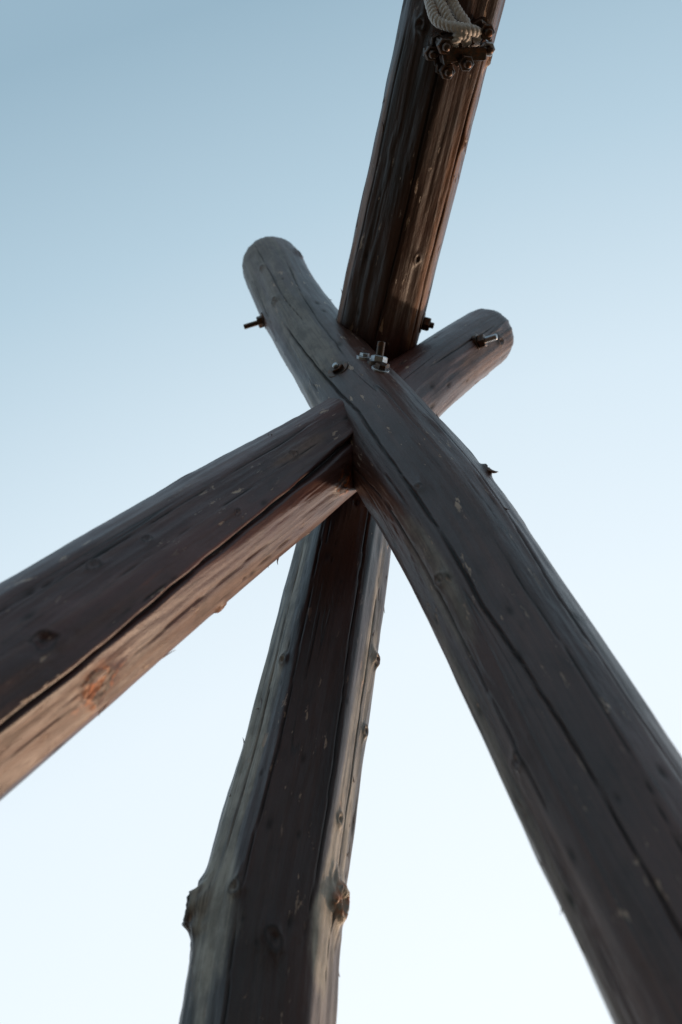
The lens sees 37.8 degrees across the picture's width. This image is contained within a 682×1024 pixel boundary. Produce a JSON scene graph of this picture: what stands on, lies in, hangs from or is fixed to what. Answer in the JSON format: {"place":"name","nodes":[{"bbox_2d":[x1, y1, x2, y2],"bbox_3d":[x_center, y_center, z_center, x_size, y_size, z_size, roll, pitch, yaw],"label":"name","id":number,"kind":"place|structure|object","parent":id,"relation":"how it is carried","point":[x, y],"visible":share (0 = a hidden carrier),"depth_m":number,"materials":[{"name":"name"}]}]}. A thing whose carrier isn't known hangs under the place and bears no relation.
{"place":"outdoors","nodes":[
{"label":"outdoors","id":0,"kind":"place"},
{"bbox_2d":[0,0,681,1023],"label":"sky","id":1,"kind":"structure","parent":0,"point":[146,145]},
{"bbox_3d":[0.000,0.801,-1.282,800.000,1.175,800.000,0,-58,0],"label":"grassy ground","id":2,"kind":"structure","parent":0,"visible":0},
{"bbox_2d":[0,308,513,800],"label":"wooden pole","id":3,"kind":"object","parent":2,"relation":"on","point":[96,620],"visible":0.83,"depth_m":1.23,"materials":[{"name":"brown wood"}]},
{"bbox_2d":[179,492,390,1023],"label":"wooden pole","id":4,"kind":"object","parent":2,"relation":"on","point":[267,907],"visible":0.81,"depth_m":1.33,"materials":[{"name":"brown wood"}]},
{"bbox_2d":[242,236,681,1023],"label":"wooden pole","id":5,"kind":"object","parent":2,"relation":"on","point":[584,754],"visible":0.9,"depth_m":1.11,"materials":[{"name":"brown wood"}]},
{"bbox_2d":[99,28,582,990],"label":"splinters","id":6,"kind":"object","parent":5,"relation":"on","point":[379,590],"visible":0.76,"depth_m":1.41,"materials":[{"name":"brown wood"}]},
{"bbox_2d":[243,312,497,376],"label":"bolts","id":7,"kind":"object","parent":5,"relation":"attached to","point":[377,362],"visible":0.97,"depth_m":1.77,"materials":[{"name":"metal"}]},
{"bbox_2d":[337,0,505,362],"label":"ridge beam","id":8,"kind":"structure","parent":5,"relation":"attached to","point":[426,118],"depth_m":1.78,"materials":[{"name":"brown wood"}]},
{"bbox_2d":[424,0,481,47],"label":"twisted rope","id":9,"kind":"object","parent":8,"relation":"on","point":[462,28],"visible":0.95,"depth_m":1.59,"materials":[{"name":"beige fabric"}]},
{"bbox_2d":[423,16,495,78],"bbox_3d":[0.193,-0.750,1.617,0.119,0.095,0.071,-15,-59,9],"label":"rope clamp","id":10,"kind":"object","parent":8,"relation":"attached to","point":[441,52],"visible":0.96,"depth_m":1.61,"materials":[{"name":"metal"}]}
]}

